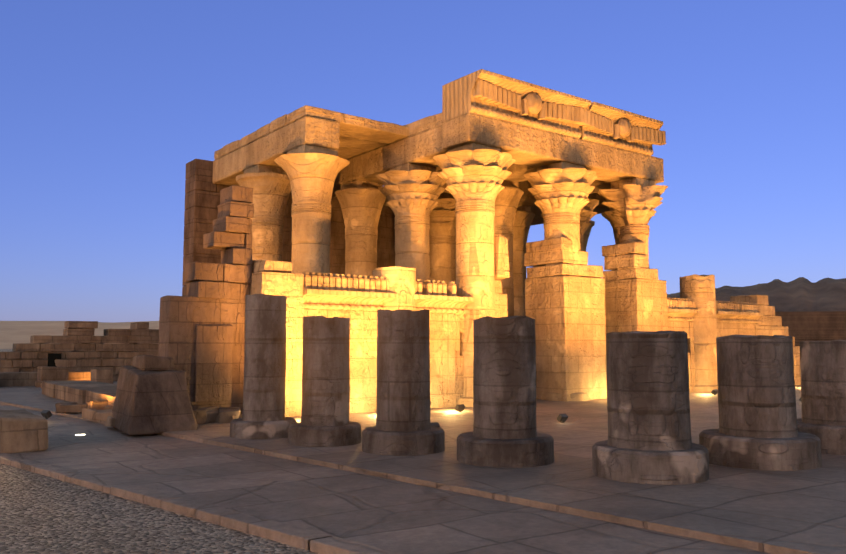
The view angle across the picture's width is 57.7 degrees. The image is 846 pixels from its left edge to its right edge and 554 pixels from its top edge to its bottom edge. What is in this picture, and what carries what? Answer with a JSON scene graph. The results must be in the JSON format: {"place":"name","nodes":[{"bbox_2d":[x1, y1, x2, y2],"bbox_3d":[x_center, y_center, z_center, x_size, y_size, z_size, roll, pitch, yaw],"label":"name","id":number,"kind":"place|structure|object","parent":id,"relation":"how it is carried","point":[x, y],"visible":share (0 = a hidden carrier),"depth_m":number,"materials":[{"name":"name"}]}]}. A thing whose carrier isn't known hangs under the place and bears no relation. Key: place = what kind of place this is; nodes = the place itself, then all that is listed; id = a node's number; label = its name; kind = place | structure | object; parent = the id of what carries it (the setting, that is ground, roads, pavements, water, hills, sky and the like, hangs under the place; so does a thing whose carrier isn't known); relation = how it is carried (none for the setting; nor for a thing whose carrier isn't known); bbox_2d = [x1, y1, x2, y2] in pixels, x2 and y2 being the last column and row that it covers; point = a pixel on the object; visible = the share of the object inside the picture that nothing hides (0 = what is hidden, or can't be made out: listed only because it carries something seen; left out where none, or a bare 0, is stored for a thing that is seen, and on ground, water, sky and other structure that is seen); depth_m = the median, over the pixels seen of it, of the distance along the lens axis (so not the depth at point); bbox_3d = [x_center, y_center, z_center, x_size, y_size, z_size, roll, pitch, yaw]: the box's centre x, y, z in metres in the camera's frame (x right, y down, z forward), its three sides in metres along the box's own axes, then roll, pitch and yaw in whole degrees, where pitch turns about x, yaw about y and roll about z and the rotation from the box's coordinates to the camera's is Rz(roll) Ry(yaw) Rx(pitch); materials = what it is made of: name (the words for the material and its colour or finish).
{"place":"outdoors","nodes":[
{"label":"outdoors","id":0,"kind":"place"},
{"bbox_2d":[0,321,158,348],"bbox_3d":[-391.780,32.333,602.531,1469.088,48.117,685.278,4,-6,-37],"label":"sand","id":1,"kind":"structure","parent":0,"point":[11,332],"depth_m":627.12,"materials":[{"name":"beige sand"}]},
{"bbox_2d":[0,349,317,553],"bbox_3d":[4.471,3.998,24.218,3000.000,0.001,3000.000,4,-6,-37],"label":"ground","id":2,"kind":"structure","parent":0,"point":[41,514],"depth_m":7.68,"materials":[{"name":"grey gravel"}]},
{"bbox_2d":[0,453,402,553],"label":"kerb","id":3,"kind":"structure","parent":2,"relation":"on","point":[305,539],"depth_m":8.00,"materials":[{"name":"stone"}]},
{"bbox_2d":[667,277,845,311],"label":"mountains","id":4,"kind":"structure","parent":2,"relation":"on","point":[801,294],"depth_m":143.84,"materials":[{"name":"brown stone"}]},
{"bbox_2d":[775,311,845,345],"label":"mud brick wall","id":5,"kind":"structure","parent":2,"relation":"on","point":[817,326],"depth_m":60.94,"materials":[{"name":"brown brick"}]},
{"bbox_2d":[182,159,526,295],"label":"hall back wall","id":6,"kind":"structure","parent":0,"point":[202,196],"depth_m":27.66,"materials":[{"name":"stone"}]},
{"bbox_2d":[0,405,771,553],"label":"paved walkway","id":7,"kind":"structure","parent":0,"point":[397,516],"depth_m":8.67,"materials":[{"name":"stone"}]},
{"bbox_2d":[0,409,47,453],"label":"stone block","id":8,"kind":"structure","parent":7,"relation":"on","point":[22,430],"depth_m":12.72,"materials":[{"name":"beige stone"}]},
{"bbox_2d":[41,410,51,418],"bbox_3d":[-8.760,3.201,17.865,0.164,0.206,0.220,9,-10,-59],"label":"floodlight","id":9,"kind":"object","parent":7,"relation":"on","point":[46,414],"visible":0.89,"depth_m":17.82,"materials":[{"name":"grey metal"}]},
{"bbox_2d":[0,375,845,553],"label":"pavement","id":10,"kind":"structure","parent":0,"point":[787,512],"depth_m":9.52,"materials":[{"name":"grey stone"}]},
{"bbox_2d":[0,366,112,386],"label":"stone wall","id":11,"kind":"structure","parent":10,"relation":"on","point":[43,373],"depth_m":32.52,"materials":[{"name":"stone"}]},
{"bbox_2d":[0,321,158,380],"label":"enclosure wall","id":12,"kind":"structure","parent":10,"relation":"on","point":[83,354],"depth_m":36.46,"materials":[{"name":"brown stone"}]},
{"bbox_2d":[47,353,60,366],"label":"enclosure doorways","id":13,"kind":"object","parent":12,"relation":"in","point":[52,357],"visible":0.57,"depth_m":35.52,"materials":[{"name":"black"}]},
{"bbox_2d":[42,380,116,404],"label":"stone block","id":14,"kind":"structure","parent":10,"relation":"on","point":[81,392],"depth_m":23.11,"materials":[{"name":"stone"}]},
{"bbox_2d":[35,381,240,427],"bbox_3d":[-13.312,3.672,23.529,11.299,0.401,22.137,4,-6,-37],"label":"rubble","id":15,"kind":"object","parent":10,"relation":"on","point":[97,410],"visible":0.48,"depth_m":17.24,"materials":[{"name":"stone"}]},
{"bbox_2d":[111,355,196,434],"bbox_3d":[-5.620,2.393,15.945,1.490,1.544,1.968,4,-6,-37],"label":"stone pedestal","id":16,"kind":"object","parent":10,"relation":"on","point":[152,396],"visible":0.92,"depth_m":15.41,"materials":[{"name":"stone"}]},
{"bbox_2d":[158,295,244,414],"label":"stone wall","id":17,"kind":"structure","parent":10,"relation":"on","point":[202,342],"depth_m":17.57,"materials":[{"name":"beige stone"}]},
{"bbox_2d":[184,185,253,299],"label":"ruined wall","id":18,"kind":"structure","parent":17,"relation":"on","point":[229,276],"depth_m":18.18,"materials":[{"name":"brown stone"}]},
{"bbox_2d":[230,294,295,438],"bbox_3d":[-3.015,1.687,14.613,1.228,2.718,1.233,4,-6,-37],"label":"stump","id":19,"kind":"object","parent":10,"relation":"on","point":[263,415],"visible":1,"depth_m":14.29,"materials":[{"name":"stone"}]},
{"bbox_2d":[236,164,290,260],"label":"column","id":20,"kind":"structure","parent":10,"relation":"on","point":[270,186],"depth_m":24.59,"materials":[{"name":"stone"}]},
{"bbox_2d":[250,260,303,416],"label":"pier end","id":21,"kind":"structure","parent":10,"relation":"on","point":[269,277],"depth_m":18.30,"materials":[{"name":"stone"}]},
{"bbox_2d":[274,144,349,273],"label":"column","id":22,"kind":"structure","parent":10,"relation":"on","point":[312,171],"depth_m":22.17,"materials":[{"name":"stone"}]},
{"bbox_2d":[288,316,360,446],"bbox_3d":[-1.716,1.818,13.559,1.271,2.266,1.273,4,-6,-37],"label":"stump","id":23,"kind":"object","parent":10,"relation":"on","point":[325,422],"visible":1,"depth_m":13.20,"materials":[{"name":"stone"}]},
{"bbox_2d":[334,179,385,275],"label":"column","id":24,"kind":"structure","parent":10,"relation":"on","point":[361,202],"depth_m":26.84,"materials":[{"name":"stone"}]},
{"bbox_2d":[300,309,455,416],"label":"screen wall","id":25,"kind":"structure","parent":10,"relation":"on","point":[363,360],"depth_m":19.81,"materials":[{"name":"stone"}]},
{"bbox_2d":[303,289,460,313],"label":"cornice","id":26,"kind":"structure","parent":25,"relation":"on","point":[319,299],"depth_m":19.61,"materials":[{"name":"beige stone"}]},
{"bbox_2d":[302,272,455,295],"bbox_3d":[-1.035,0.219,20.139,4.746,0.445,0.280,4,-6,-37],"label":"screen wall uraei","id":27,"kind":"object","parent":26,"relation":"on","point":[332,281],"visible":0.67,"depth_m":19.62,"materials":[{"name":"beige stone"}]},
{"bbox_2d":[372,266,415,310],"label":"stub column","id":28,"kind":"structure","parent":10,"relation":"on","point":[402,282],"depth_m":20.14,"materials":[{"name":"stone"}]},
{"bbox_2d":[362,309,444,455],"bbox_3d":[-0.319,1.691,12.593,1.341,2.347,1.330,4,-6,-37],"label":"stump","id":29,"kind":"object","parent":10,"relation":"on","point":[402,427],"visible":1,"depth_m":12.22,"materials":[{"name":"stone"}]},
{"bbox_2d":[375,163,445,282],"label":"column","id":30,"kind":"structure","parent":10,"relation":"on","point":[412,192],"depth_m":24.38,"materials":[{"name":"stone"}]},
{"bbox_2d":[430,422,439,426],"bbox_3d":[0.194,2.940,14.970,0.220,0.206,0.164,3,-6,-27],"label":"flood fixture","id":31,"kind":"object","parent":10,"relation":"on","point":[436,424],"visible":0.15,"depth_m":14.95,"materials":[{"name":"grey metal"}]},
{"bbox_2d":[429,193,455,284],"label":"column","id":32,"kind":"structure","parent":10,"relation":"on","point":[442,238],"depth_m":29.02,"materials":[{"name":"stone"}]},
{"bbox_2d":[455,404,464,411],"bbox_3d":[0.946,3.361,19.641,0.220,0.206,0.164,4,-6,-37],"label":"floodlight","id":33,"kind":"object","parent":10,"relation":"on","point":[459,407],"visible":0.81,"depth_m":19.61,"materials":[{"name":"grey metal"}]},
{"bbox_2d":[433,142,515,406],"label":"column","id":34,"kind":"structure","parent":10,"relation":"on","point":[472,175],"depth_m":21.90,"materials":[{"name":"stone"}]},
{"bbox_2d":[213,116,610,225],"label":"architrave beams","id":35,"kind":"structure","parent":34,"relation":"on","point":[423,148],"depth_m":24.89,"materials":[{"name":"beige stone"}]},
{"bbox_2d":[214,105,441,171],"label":"roof slabs","id":36,"kind":"structure","parent":35,"relation":"on","point":[359,135],"depth_m":24.08,"materials":[{"name":"stone"}]},
{"bbox_2d":[442,112,663,182],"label":"architrave","id":37,"kind":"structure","parent":34,"relation":"on","point":[528,146],"depth_m":23.83,"materials":[{"name":"beige stone"}]},
{"bbox_2d":[442,69,590,138],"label":"cornice","id":38,"kind":"structure","parent":37,"relation":"on","point":[483,92],"depth_m":22.71,"materials":[{"name":"stone"}]},
{"bbox_2d":[576,102,665,155],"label":"cornice","id":39,"kind":"structure","parent":37,"relation":"on","point":[603,124],"depth_m":25.48,"materials":[{"name":"stone"}]},
{"bbox_2d":[454,234,509,404],"bbox_3d":[1.418,1.252,22.425,1.940,4.962,1.468,4,-6,-37],"label":"door jamb","id":40,"kind":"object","parent":10,"relation":"on","point":[501,262],"depth_m":22.33,"materials":[{"name":"stone"}]},
{"bbox_2d":[457,316,553,467],"bbox_3d":[1.219,1.674,11.455,1.447,2.176,1.443,4,-6,-37],"label":"stump","id":41,"kind":"object","parent":10,"relation":"on","point":[504,434],"visible":0.98,"depth_m":11.05,"materials":[{"name":"stone"}]},
{"bbox_2d":[494,180,523,316],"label":"column","id":42,"kind":"structure","parent":10,"relation":"on","point":[509,196],"depth_m":26.64,"materials":[{"name":"stone"}]},
{"bbox_2d":[513,204,535,315],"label":"column","id":43,"kind":"structure","parent":10,"relation":"on","point":[524,217],"depth_m":31.26,"materials":[{"name":"stone"}]},
{"bbox_2d":[523,161,597,400],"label":"column","id":44,"kind":"structure","parent":10,"relation":"on","point":[561,191],"depth_m":24.18,"materials":[{"name":"stone"}]},
{"bbox_2d":[557,414,567,422],"bbox_3d":[3.064,3.113,16.891,0.230,0.206,0.178,4,-6,-37],"label":"floodlight","id":45,"kind":"object","parent":10,"relation":"on","point":[561,418],"visible":0.81,"depth_m":16.84,"materials":[{"name":"grey metal"}]},
{"bbox_2d":[524,237,606,401],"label":"pier","id":46,"kind":"structure","parent":10,"relation":"on","point":[566,311],"depth_m":24.15,"materials":[{"name":"stone"}]},
{"bbox_2d":[540,197,598,250],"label":"column","id":47,"kind":"structure","parent":10,"relation":"on","point":[587,213],"depth_m":28.92,"materials":[{"name":"stone"}]},
{"bbox_2d":[583,220,594,251],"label":"column","id":48,"kind":"structure","parent":10,"relation":"on","point":[587,233],"depth_m":33.70,"materials":[{"name":"stone"}]},
{"bbox_2d":[601,208,654,243],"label":"column","id":49,"kind":"structure","parent":10,"relation":"on","point":[614,219],"depth_m":31.39,"materials":[{"name":"stone"}]},
{"bbox_2d":[598,177,667,279],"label":"column","id":50,"kind":"structure","parent":10,"relation":"on","point":[634,201],"depth_m":26.44,"materials":[{"name":"stone"}]},
{"bbox_2d":[602,242,667,332],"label":"pier","id":51,"kind":"structure","parent":10,"relation":"on","point":[635,298],"depth_m":26.32,"materials":[{"name":"stone"}]},
{"bbox_2d":[592,331,708,484],"bbox_3d":[2.980,1.676,10.150,1.463,1.937,1.476,4,-6,-37],"label":"stump","id":52,"kind":"object","parent":10,"relation":"on","point":[649,441],"visible":0.98,"depth_m":9.70,"materials":[{"name":"stone"}]},
{"bbox_2d":[680,274,717,392],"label":"stub column","id":53,"kind":"structure","parent":10,"relation":"on","point":[699,290],"depth_m":28.33,"materials":[{"name":"stone"}]},
{"bbox_2d":[711,389,717,394],"bbox_3d":[10.098,3.987,26.576,0.220,0.206,0.164,4,-6,-37],"label":"floodlight","id":54,"kind":"object","parent":10,"relation":"on","point":[714,391],"visible":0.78,"depth_m":26.53,"materials":[{"name":"grey metal"}]},
{"bbox_2d":[699,334,821,470],"bbox_3d":[4.897,1.796,11.301,1.636,1.904,1.650,4,-6,-37],"label":"stump","id":55,"kind":"object","parent":10,"relation":"on","point":[757,429],"visible":0.96,"depth_m":10.84,"materials":[{"name":"stone"}]},
{"bbox_2d":[730,295,800,385],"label":"stone wall","id":56,"kind":"structure","parent":10,"relation":"on","point":[770,323],"depth_m":31.86,"materials":[{"name":"stone"}]},
{"bbox_2d":[797,340,845,454],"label":"stump","id":57,"kind":"object","parent":10,"relation":"on","point":[823,382],"visible":0.94,"depth_m":12.33,"materials":[{"name":"stone"}]},
{"bbox_2d":[0,0,845,322],"label":"sky","id":58,"kind":"structure","parent":0,"point":[105,105],"materials":[{"name":"blue"}]},
{"bbox_2d":[455,297,473,314],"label":"pier cornice","id":59,"kind":"structure","parent":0,"point":[460,306],"depth_m":21.61,"materials":[{"name":"beige stone"}]},
{"bbox_2d":[668,321,694,392],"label":"screen wall","id":60,"kind":"structure","parent":0,"point":[687,327],"depth_m":28.16,"materials":[{"name":"stone"}]},
{"bbox_2d":[667,308,699,321],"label":"screen wall cornice","id":61,"kind":"structure","parent":60,"relation":"on","point":[682,315],"depth_m":27.85,"materials":[{"name":"beige stone"}]},
{"bbox_2d":[667,297,694,309],"bbox_3d":[9.144,0.970,27.847,2.105,0.415,0.280,4,-6,-37],"label":"screen wall uraei","id":62,"kind":"object","parent":61,"relation":"on","point":[677,303],"visible":0.54,"depth_m":27.85,"materials":[{"name":"stone"}]},
{"bbox_2d":[717,323,758,336],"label":"screen wall","id":63,"kind":"structure","parent":0,"point":[725,329],"depth_m":30.21,"materials":[{"name":"stone"}]},
{"bbox_2d":[716,311,764,323],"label":"screen wall cornice","id":64,"kind":"structure","parent":63,"relation":"on","point":[736,317],"depth_m":30.11,"materials":[{"name":"stone"}]},
{"bbox_2d":[716,300,759,312],"bbox_3d":[12.284,1.184,30.226,3.216,0.415,0.280,4,-6,-37],"label":"screen wall uraei","id":65,"kind":"object","parent":64,"relation":"on","point":[737,306],"visible":0.81,"depth_m":30.10,"materials":[{"name":"beige stone"}]}
]}

